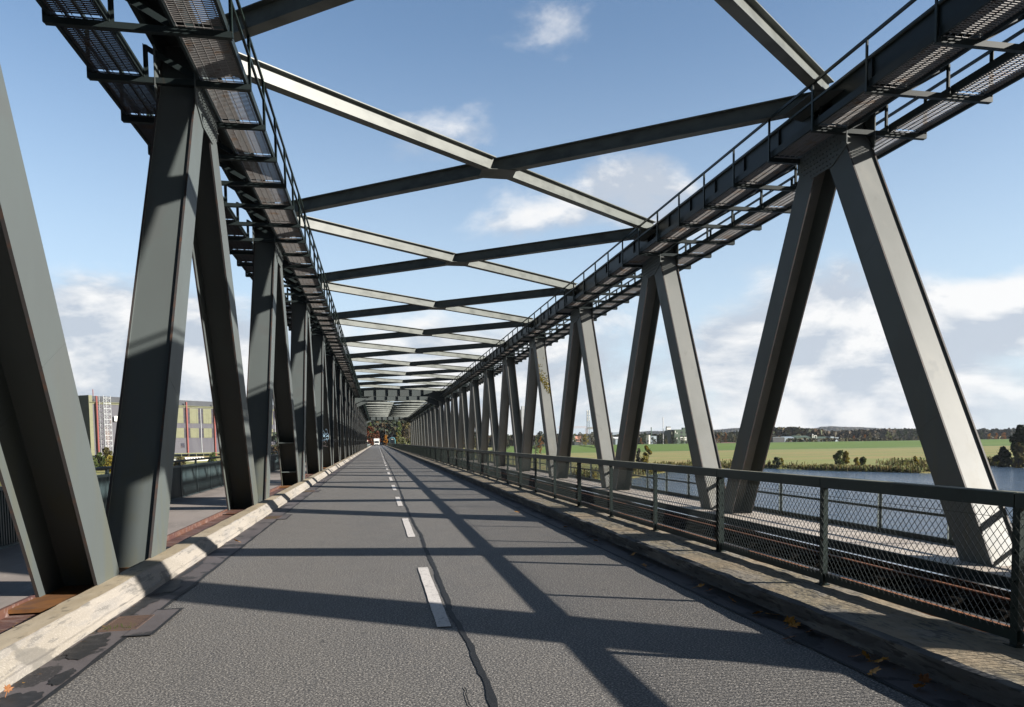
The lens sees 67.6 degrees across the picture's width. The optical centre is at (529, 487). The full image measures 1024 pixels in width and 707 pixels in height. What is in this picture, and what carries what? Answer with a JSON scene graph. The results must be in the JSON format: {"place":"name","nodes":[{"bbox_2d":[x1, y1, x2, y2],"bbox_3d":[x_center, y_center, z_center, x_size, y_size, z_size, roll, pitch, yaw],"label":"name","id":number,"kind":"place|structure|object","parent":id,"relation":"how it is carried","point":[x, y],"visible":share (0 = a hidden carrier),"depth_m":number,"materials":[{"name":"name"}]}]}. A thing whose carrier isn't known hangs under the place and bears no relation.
{"place":"outdoors","nodes":[
{"label":"outdoors","id":0,"kind":"place"},
{"bbox_2d":[0,463,306,608],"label":"pavement","id":1,"kind":"structure","parent":0,"point":[15,583],"depth_m":13.90,"materials":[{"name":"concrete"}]},
{"bbox_2d":[0,451,305,548],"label":"steel railing","id":2,"kind":"object","parent":1,"relation":"on","point":[191,479],"visible":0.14,"depth_m":21.07,"materials":[{"name":"metal"}]},
{"bbox_2d":[38,445,932,706],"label":"road","id":3,"kind":"structure","parent":0,"point":[318,599],"depth_m":6.27,"materials":[{"name":"asphalt"}]},
{"bbox_2d":[123,609,178,635],"bbox_3d":[-3.282,1.173,6.687,0.220,0.001,1.000,-1,4,-11],"label":"asphalt patch","id":4,"kind":"object","parent":3,"relation":"on","point":[155,621],"visible":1,"depth_m":6.64,"materials":[{"name":"asphalt"}]},
{"bbox_2d":[122,608,182,636],"bbox_3d":[-3.275,1.170,6.689,0.234,0.001,1.036,-1,4,-11],"label":"tar joint","id":5,"kind":"object","parent":4,"relation":"on","point":[165,622],"visible":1,"depth_m":6.59,"materials":[{"name":"asphalt"}]},
{"bbox_2d":[0,446,371,706],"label":"gutter","id":6,"kind":"object","parent":3,"relation":"on","point":[53,667],"visible":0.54,"depth_m":7.42,"materials":[{"name":"asphalt"}]},
{"bbox_2d":[3,684,12,697],"bbox_3d":[-3.224,1.255,4.717,0.009,0.096,0.057,-35,-50,25],"label":"maple leaf","id":7,"kind":"object","parent":6,"relation":"on","point":[8,687],"visible":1,"depth_m":4.73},
{"bbox_2d":[0,691,43,706],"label":"damp stain","id":8,"kind":"object","parent":6,"relation":"on","point":[26,699],"visible":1,"depth_m":4.67,"materials":[{"name":"concrete"}]},
{"bbox_2d":[48,668,76,685],"bbox_3d":[-3.130,1.268,5.128,0.122,0.001,0.410,-1,4,-11],"label":"damp stain","id":9,"kind":"object","parent":6,"relation":"on","point":[58,679],"visible":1,"depth_m":5.10,"materials":[{"name":"asphalt"}]},
{"bbox_2d":[61,632,110,659],"bbox_3d":[-3.391,1.223,5.911,0.242,0.001,0.829,-1,4,-11],"label":"damp stain","id":10,"kind":"object","parent":6,"relation":"on","point":[87,646],"visible":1,"depth_m":5.88,"materials":[{"name":"asphalt"}]},
{"bbox_2d":[97,614,154,631],"bbox_3d":[-3.495,1.164,6.633,0.300,0.048,0.563,-1,4,-11],"label":"drain grate","id":11,"kind":"object","parent":6,"relation":"on","point":[122,623],"visible":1,"depth_m":6.61,"materials":[{"name":"metal"}]},
{"bbox_2d":[121,597,159,615],"bbox_3d":[-3.713,1.139,7.342,0.169,0.001,0.905,-1,4,-11],"label":"damp stain","id":12,"kind":"object","parent":6,"relation":"on","point":[145,602],"visible":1,"depth_m":7.36,"materials":[{"name":"asphalt"}]},
{"bbox_2d":[153,578,182,593],"bbox_3d":[-3.902,1.078,8.375,0.203,0.001,0.934,-1,4,-11],"label":"damp stain","id":13,"kind":"object","parent":6,"relation":"on","point":[172,586],"visible":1,"depth_m":8.30,"materials":[{"name":"asphalt"}]},
{"bbox_2d":[177,557,206,578],"bbox_3d":[-4.213,1.006,9.612,0.076,0.001,1.776,-1,4,-11],"label":"damp stain","id":14,"kind":"object","parent":6,"relation":"on","point":[193,567],"visible":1,"depth_m":9.52,"materials":[{"name":"asphalt"}]},
{"bbox_2d":[264,516,281,518],"bbox_3d":[-5.350,0.615,15.941,0.300,0.047,0.608,-1,4,-11],"label":"drain grate","id":15,"kind":"object","parent":6,"relation":"on","point":[271,517],"visible":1,"depth_m":15.89,"materials":[{"name":"metal"}]},
{"bbox_2d":[32,450,366,706],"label":"tar joint","id":16,"kind":"object","parent":3,"relation":"on","point":[64,684],"visible":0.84,"depth_m":6.00,"materials":[{"name":"asphalt"}]},
{"bbox_2d":[373,439,379,445],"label":"motorhome","id":17,"kind":"object","parent":3,"relation":"on","point":[376,442],"visible":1,"depth_m":312.82,"materials":[{"name":"white paint"}]},
{"bbox_2d":[379,448,450,626],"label":"lane marking","id":18,"kind":"object","parent":3,"relation":"on","point":[438,611],"visible":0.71,"depth_m":7.92,"materials":[{"name":"paint"}]},
{"bbox_2d":[381,450,497,706],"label":"tar joint","id":19,"kind":"object","parent":3,"relation":"on","point":[491,698],"visible":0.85,"depth_m":6.45,"materials":[{"name":"asphalt"}]},
{"bbox_2d":[399,452,937,706],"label":"tar joint","id":20,"kind":"object","parent":3,"relation":"on","point":[875,677],"visible":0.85,"depth_m":6.22,"materials":[{"name":"asphalt"}]},
{"bbox_2d":[387,446,994,706],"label":"gutter","id":21,"kind":"object","parent":3,"relation":"on","point":[899,676],"visible":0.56,"depth_m":5.86,"materials":[{"name":"concrete"}]},
{"bbox_2d":[13,484,985,703],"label":"gutter litter","id":22,"kind":"object","parent":21,"relation":"on","point":[665,572],"visible":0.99,"depth_m":5.81,"materials":[{"name":"brown plant"}]},
{"bbox_2d":[615,545,677,571],"bbox_3d":[1.447,0.909,10.004,0.126,0.001,2.430,-1,4,-11],"label":"damp stain","id":23,"kind":"object","parent":21,"relation":"on","point":[645,558],"visible":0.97,"depth_m":9.84,"materials":[{"name":"concrete"}]},
{"bbox_2d":[784,616,794,624],"bbox_3d":[2.133,1.111,6.327,0.176,0.014,0.104,-30,34,-26],"label":"maple leaf","id":24,"kind":"object","parent":21,"relation":"on","point":[789,620],"visible":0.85,"depth_m":6.34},
{"bbox_2d":[784,621,800,628],"bbox_3d":[2.120,1.119,6.187,0.165,0.014,0.098,-19,17,-7],"label":"maple leaf","id":25,"kind":"object","parent":21,"relation":"on","point":[793,624],"visible":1,"depth_m":6.19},
{"bbox_2d":[859,650,870,661],"bbox_3d":[2.332,1.175,5.276,0.087,0.010,0.146,18,28,-19],"label":"maple leaf","id":26,"kind":"object","parent":21,"relation":"on","point":[867,656],"visible":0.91,"depth_m":5.30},
{"bbox_2d":[867,666,880,674],"bbox_3d":[2.206,1.197,4.950,0.097,0.011,0.163,-33,-6,-45],"label":"maple leaf","id":27,"kind":"object","parent":21,"relation":"on","point":[875,670],"visible":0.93,"depth_m":4.94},
{"bbox_2d":[873,656,889,662],"bbox_3d":[2.369,1.176,5.206,0.100,0.014,0.168,-18,-3,-43],"label":"maple leaf","id":28,"kind":"object","parent":21,"relation":"on","point":[881,659],"visible":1,"depth_m":5.20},
{"bbox_2d":[912,683,926,687],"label":"maple leaf","id":29,"kind":"object","parent":21,"relation":"on","point":[917,685],"visible":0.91,"depth_m":4.64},
{"bbox_2d":[918,672,930,683],"bbox_3d":[2.447,1.205,4.762,0.135,0.012,0.080,-40,48,-23],"label":"maple leaf","id":30,"kind":"object","parent":21,"relation":"on","point":[924,678],"visible":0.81,"depth_m":4.77,"materials":[{"name":"plant"}]},
{"bbox_2d":[0,436,1013,485],"bbox_3d":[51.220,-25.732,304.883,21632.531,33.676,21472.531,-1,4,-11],"label":"ground","id":31,"kind":"structure","parent":0,"point":[820,453],"depth_m":399.91,"materials":[{"name":"green plant"}]},
{"bbox_2d":[93,457,98,471],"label":"bush","id":32,"kind":"object","parent":31,"relation":"on","point":[96,463],"visible":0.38,"depth_m":210.39,"materials":[{"name":"green plant"}]},
{"bbox_2d":[95,452,105,470],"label":"bush","id":33,"kind":"object","parent":31,"relation":"on","point":[100,458],"visible":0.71,"depth_m":219.59,"materials":[{"name":"green plant"}]},
{"bbox_2d":[95,395,112,452],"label":"scaffold stair","id":34,"kind":"object","parent":31,"relation":"on","point":[106,404],"visible":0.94,"depth_m":395.06,"materials":[{"name":"metal"}]},
{"bbox_2d":[102,447,112,457],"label":"bush","id":35,"kind":"object","parent":31,"relation":"on","point":[106,451],"visible":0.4,"depth_m":228.89,"materials":[{"name":"green plant"}]},
{"bbox_2d":[103,455,112,471],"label":"bush","id":36,"kind":"object","parent":31,"relation":"on","point":[108,460],"visible":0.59,"depth_m":205.91,"materials":[{"name":"yellow plant"}]},
{"bbox_2d":[78,389,276,456],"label":"factory hall","id":37,"kind":"structure","parent":31,"relation":"on","point":[196,432],"depth_m":443.63,"materials":[{"name":"beige metal"}]},
{"bbox_2d":[174,456,185,465],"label":"bush","id":38,"kind":"object","parent":31,"relation":"on","point":[180,458],"visible":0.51,"depth_m":242.73,"materials":[{"name":"green plant"}]},
{"bbox_2d":[174,457,207,461],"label":"boat","id":39,"kind":"object","parent":31,"relation":"on","point":[175,458],"visible":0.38,"depth_m":316.76,"materials":[{"name":"white paint"}]},
{"bbox_2d":[207,452,216,461],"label":"bush","id":40,"kind":"object","parent":31,"relation":"on","point":[212,454],"visible":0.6,"depth_m":281.82,"materials":[{"name":"green plant"}]},
{"bbox_2d":[272,420,407,453],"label":"undergrowth","id":41,"kind":"object","parent":31,"relation":"on","point":[276,447],"depth_m":429.76,"materials":[{"name":"green plant"}]},
{"bbox_2d":[367,426,375,445],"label":"autumn tree","id":42,"kind":"object","parent":31,"relation":"on","point":[369,435],"visible":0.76,"depth_m":336.70,"materials":[{"name":"brown plant"}]},
{"bbox_2d":[271,401,475,447],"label":"hillside wood","id":43,"kind":"object","parent":31,"relation":"on","point":[392,423],"visible":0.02,"depth_m":436.02,"materials":[{"name":"green plant"}]},
{"bbox_2d":[374,431,380,441],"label":"autumn tree","id":44,"kind":"object","parent":31,"relation":"on","point":[377,433],"visible":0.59,"depth_m":418.46,"materials":[{"name":"orange plant"}]},
{"bbox_2d":[379,423,388,439],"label":"autumn tree","id":45,"kind":"object","parent":31,"relation":"on","point":[381,425],"visible":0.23,"depth_m":439.45,"materials":[{"name":"green plant"}]},
{"bbox_2d":[384,427,396,439],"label":"autumn tree","id":46,"kind":"object","parent":31,"relation":"on","point":[393,434],"visible":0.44,"depth_m":432.38,"materials":[{"name":"green plant"}]},
{"bbox_2d":[388,436,395,442],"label":"train","id":47,"kind":"object","parent":31,"relation":"on","point":[392,439],"visible":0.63,"depth_m":348.99,"materials":[{"name":"teal paint"}]},
{"bbox_2d":[395,421,402,440],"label":"autumn tree","id":48,"kind":"object","parent":31,"relation":"on","point":[399,428],"visible":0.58,"depth_m":421.59,"materials":[{"name":"green plant"}]},
{"bbox_2d":[401,423,406,441],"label":"autumn tree","id":49,"kind":"object","parent":31,"relation":"on","point":[403,429],"visible":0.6,"depth_m":339.12,"materials":[{"name":"green plant"}]},
{"bbox_2d":[404,422,409,440],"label":"bare tree","id":50,"kind":"object","parent":31,"relation":"on","point":[407,429],"visible":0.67,"depth_m":325.26,"materials":[{"name":"brown plant"}]},
{"bbox_2d":[520,406,524,431],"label":"silo tower","id":51,"kind":"structure","parent":31,"relation":"on","point":[522,412],"depth_m":710.06,"materials":[{"name":"metal"}]},
{"bbox_2d":[463,433,593,447],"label":"distant wood","id":52,"kind":"object","parent":31,"relation":"on","point":[510,441],"visible":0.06,"depth_m":663.70,"materials":[{"name":"plant"}]},
{"bbox_2d":[532,438,537,453],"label":"autumn tree","id":53,"kind":"object","parent":31,"relation":"on","point":[536,450],"visible":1,"depth_m":402.70,"materials":[{"name":"green plant"}]},
{"bbox_2d":[535,431,544,447],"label":"autumn tree","id":54,"kind":"object","parent":31,"relation":"on","point":[539,434],"visible":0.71,"depth_m":437.94,"materials":[{"name":"green plant"}]},
{"bbox_2d":[572,442,590,444],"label":"shed","id":55,"kind":"structure","parent":31,"relation":"on","point":[575,443],"depth_m":490.23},
{"bbox_2d":[586,410,589,441],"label":"radio mast","id":56,"kind":"object","parent":31,"relation":"on","point":[588,413],"visible":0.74,"depth_m":577.37,"materials":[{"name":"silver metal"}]},
{"bbox_2d":[588,432,594,444],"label":"autumn tree","id":57,"kind":"object","parent":31,"relation":"on","point":[591,437],"visible":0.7,"depth_m":475.77,"materials":[{"name":"green plant"}]},
{"bbox_2d":[612,437,617,444],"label":"tent hall","id":58,"kind":"structure","parent":31,"relation":"on","point":[615,440],"depth_m":585.37,"materials":[{"name":"white"}]},
{"bbox_2d":[612,433,662,443],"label":"distant wood","id":59,"kind":"object","parent":31,"relation":"on","point":[656,435],"visible":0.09,"depth_m":651.10,"materials":[{"name":"plant"}]},
{"bbox_2d":[635,448,641,470],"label":"bank bush","id":60,"kind":"object","parent":31,"relation":"on","point":[638,458],"visible":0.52,"depth_m":180.16,"materials":[{"name":"green plant"}]},
{"bbox_2d":[640,432,648,443],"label":"autumn tree","id":61,"kind":"object","parent":31,"relation":"on","point":[644,436],"visible":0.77,"depth_m":473.01,"materials":[{"name":"green plant"}]},
{"bbox_2d":[641,445,651,471],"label":"bank bush","id":62,"kind":"object","parent":31,"relation":"on","point":[645,458],"visible":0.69,"depth_m":178.31,"materials":[{"name":"green plant"}]},
{"bbox_2d":[664,428,687,443],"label":"green factory","id":63,"kind":"structure","parent":31,"relation":"on","point":[679,434],"depth_m":551.12,"materials":[{"name":"white paint"}]},
{"bbox_2d":[714,431,737,442],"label":"distant wood","id":64,"kind":"object","parent":31,"relation":"on","point":[724,434],"visible":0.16,"depth_m":687.79,"materials":[{"name":"plant"}]},
{"bbox_2d":[771,437,783,441],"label":"farm canopy","id":65,"kind":"object","parent":31,"relation":"on","point":[777,439],"visible":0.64,"depth_m":607.01,"materials":[{"name":"grey"}]},
{"bbox_2d":[772,457,782,467],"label":"bank bush","id":66,"kind":"object","parent":31,"relation":"on","point":[777,461],"visible":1,"depth_m":206.58,"materials":[{"name":"green plant"}]},
{"bbox_2d":[568,456,1013,478],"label":"reed belt","id":67,"kind":"object","parent":31,"relation":"on","point":[921,465],"visible":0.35,"depth_m":191.26,"materials":[{"name":"plant"}]},
{"bbox_2d":[772,426,824,436],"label":"distant wood","id":68,"kind":"object","parent":31,"relation":"on","point":[787,431],"visible":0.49,"depth_m":701.60,"materials":[{"name":"plant"}]},
{"bbox_2d":[789,436,809,441],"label":"farm shed","id":69,"kind":"structure","parent":31,"relation":"on","point":[800,437],"depth_m":616.36,"materials":[{"name":"grey"}]},
{"bbox_2d":[810,436,828,441],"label":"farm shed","id":70,"kind":"structure","parent":31,"relation":"on","point":[818,438],"depth_m":618.07,"materials":[{"name":"grey"}]},
{"bbox_2d":[833,450,844,464],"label":"bank bush","id":71,"kind":"object","parent":31,"relation":"on","point":[837,457],"visible":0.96,"depth_m":205.89,"materials":[{"name":"green plant"}]},
{"bbox_2d":[785,437,902,441],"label":"hedge","id":72,"kind":"object","parent":31,"relation":"on","point":[834,439],"visible":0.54,"depth_m":505.70,"materials":[{"name":"plant"}]},
{"bbox_2d":[842,451,849,464],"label":"bank bush","id":73,"kind":"object","parent":31,"relation":"on","point":[846,458],"visible":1,"depth_m":204.03,"materials":[{"name":"green plant"}]},
{"bbox_2d":[853,457,859,465],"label":"bank bush","id":74,"kind":"object","parent":31,"relation":"on","point":[855,461],"visible":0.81,"depth_m":197.88,"materials":[{"name":"green plant"}]},
{"bbox_2d":[824,428,896,440],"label":"distant wood","id":75,"kind":"object","parent":31,"relation":"on","point":[856,433],"visible":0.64,"depth_m":781.19,"materials":[{"name":"plant"}]},
{"bbox_2d":[859,456,866,465],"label":"bank bush","id":76,"kind":"object","parent":31,"relation":"on","point":[863,460],"visible":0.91,"depth_m":198.42,"materials":[{"name":"green plant"}]},
{"bbox_2d":[901,429,907,440],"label":"autumn tree","id":77,"kind":"object","parent":31,"relation":"on","point":[905,432],"visible":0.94,"depth_m":631.25,"materials":[{"name":"green plant"}]},
{"bbox_2d":[894,427,1015,440],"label":"distant wood","id":78,"kind":"object","parent":31,"relation":"on","point":[1009,432],"visible":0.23,"depth_m":880.32,"materials":[{"name":"plant"}]},
{"bbox_2d":[992,446,1011,466],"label":"willow tree","id":79,"kind":"object","parent":31,"relation":"on","point":[1003,456],"visible":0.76,"depth_m":198.89,"materials":[{"name":"green plant"}]},
{"bbox_2d":[1009,424,1023,466],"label":"willow tree","id":80,"kind":"object","parent":31,"relation":"on","point":[1017,435],"visible":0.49,"depth_m":197.46,"materials":[{"name":"green plant"}]},
{"bbox_2d":[1011,442,1023,467],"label":"willow tree","id":81,"kind":"object","parent":31,"relation":"on","point":[1018,452],"visible":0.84,"depth_m":191.13,"materials":[{"name":"green plant"}]},
{"bbox_2d":[0,0,1023,434],"label":"sky","id":82,"kind":"structure","parent":0,"point":[498,78],"materials":[{"name":"blue"}]},
{"bbox_2d":[454,456,1010,576],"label":"service path","id":83,"kind":"structure","parent":0,"point":[954,558],"depth_m":15.20,"materials":[{"name":"concrete"}]},
{"bbox_2d":[448,458,1010,589],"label":"deck edge beam","id":84,"kind":"structure","parent":83,"relation":"attached to","point":[974,573],"depth_m":13.13,"materials":[{"name":"metal"}]},
{"bbox_2d":[474,452,1022,545],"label":"river railing","id":85,"kind":"object","parent":83,"relation":"on","point":[931,538],"visible":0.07,"depth_m":16.70,"materials":[{"name":"metal"}]},
{"bbox_2d":[639,426,1001,435],"bbox_3d":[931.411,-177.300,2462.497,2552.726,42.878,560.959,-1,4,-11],"label":"hills","id":86,"kind":"structure","parent":0,"point":[826,428],"depth_m":2495.18,"materials":[{"name":"plant"}]},
{"bbox_2d":[632,466,1023,537],"bbox_3d":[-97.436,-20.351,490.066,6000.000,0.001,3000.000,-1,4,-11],"label":"river","id":87,"kind":"structure","parent":0,"point":[1010,478],"depth_m":109.20,"materials":[{"name":"liquid"}]},
{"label":"bridge pier","id":88,"kind":"object","parent":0,"visible":0},
{"bbox_2d":[0,0,1023,597],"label":"truss bridge","id":89,"kind":"structure","parent":88,"relation":"on","point":[70,528],"depth_m":14.81,"materials":[{"name":"grey paint"}]},
{"bbox_2d":[36,0,291,329],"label":"inspection walkway","id":90,"kind":"structure","parent":89,"relation":"attached to","point":[142,103],"depth_m":11.74,"materials":[{"name":"green paint"}]},
{"bbox_2d":[43,0,361,397],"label":"inspection walkway","id":91,"kind":"structure","parent":89,"relation":"attached to","point":[302,272],"depth_m":14.29,"materials":[{"name":"metal"}]},
{"bbox_2d":[538,364,551,398],"bbox_3d":[0.811,-6.025,42.134,0.560,2.413,1.226,-1,4,-11],"label":"moss clump","id":92,"kind":"object","parent":89,"relation":"attached to","point":[545,382],"visible":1,"depth_m":42.03,"materials":[{"name":"yellow plant"}]},
{"bbox_2d":[442,460,1009,608],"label":"bridge deck","id":93,"kind":"structure","parent":89,"relation":"attached to","point":[1005,606],"depth_m":11.16,"materials":[{"name":"metal"}]},
{"bbox_2d":[0,473,306,619],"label":"pavement edge","id":94,"kind":"object","parent":93,"relation":"on","point":[4,612],"depth_m":12.71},
{"bbox_2d":[0,445,371,692],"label":"kerb","id":95,"kind":"structure","parent":93,"relation":"on","point":[33,644],"depth_m":7.16,"materials":[{"name":"concrete"}]},
{"bbox_2d":[0,468,324,633],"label":"joint cover strip","id":96,"kind":"object","parent":95,"relation":"on","point":[8,623],"depth_m":11.90,"materials":[{"name":"metal"}]},
{"bbox_2d":[8,567,130,613],"bbox_3d":[-4.836,1.017,8.626,0.650,0.035,3.500,-1,4,-11],"label":"base plate","id":97,"kind":"object","parent":96,"relation":"on","point":[50,600],"visible":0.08,"depth_m":7.32,"materials":[{"name":"metal"}]},
{"bbox_2d":[222,508,246,513],"bbox_3d":[-6.729,0.456,18.123,0.650,0.035,3.500,-1,4,-11],"label":"base plate","id":98,"kind":"object","parent":96,"relation":"on","point":[234,510],"visible":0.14,"depth_m":16.63,"materials":[{"name":"metal"}]},
{"bbox_2d":[384,444,1023,706],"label":"kerb","id":99,"kind":"structure","parent":93,"relation":"on","point":[986,667],"depth_m":6.13,"materials":[{"name":"concrete"}]},
{"bbox_2d":[387,443,405,450],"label":"chain link fence","id":100,"kind":"object","parent":99,"relation":"on","point":[400,446],"visible":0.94,"depth_m":144.99,"materials":[{"name":"metal"}]},
{"bbox_2d":[406,444,1023,647],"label":"chain link fence","id":101,"kind":"object","parent":99,"relation":"on","point":[1013,633],"visible":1,"depth_m":7.13,"materials":[{"name":"metal"}]},
{"bbox_2d":[455,461,1023,632],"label":"railway track","id":102,"kind":"structure","parent":93,"relation":"on","point":[976,598],"depth_m":11.98,"materials":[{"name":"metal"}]},
{"bbox_2d":[439,0,1023,397],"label":"inspection walkway","id":103,"kind":"structure","parent":89,"relation":"attached to","point":[683,231],"depth_m":15.35,"materials":[{"name":"metal"}]},
{"bbox_2d":[479,28,1023,382],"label":"inspection walkway","id":104,"kind":"structure","parent":103,"relation":"attached to","point":[987,70],"depth_m":14.52,"materials":[{"name":"green paint"}]},
{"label":"bridge pier","id":105,"kind":"object","parent":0,"visible":0},
{"bbox_2d":[355,396,443,451],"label":"truss bridge","id":106,"kind":"structure","parent":105,"relation":"on","point":[426,427],"depth_m":137.76,"materials":[{"name":"grey paint"}]},
{"bbox_2d":[359,401,369,420],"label":"inspection walkway","id":107,"kind":"structure","parent":106,"relation":"attached to","point":[363,409],"depth_m":144.50,"materials":[{"name":"metal"}]},
{"bbox_2d":[408,399,450,419],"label":"inspection walkway","id":108,"kind":"structure","parent":106,"relation":"attached to","point":[414,414],"depth_m":145.68,"materials":[{"name":"metal"}]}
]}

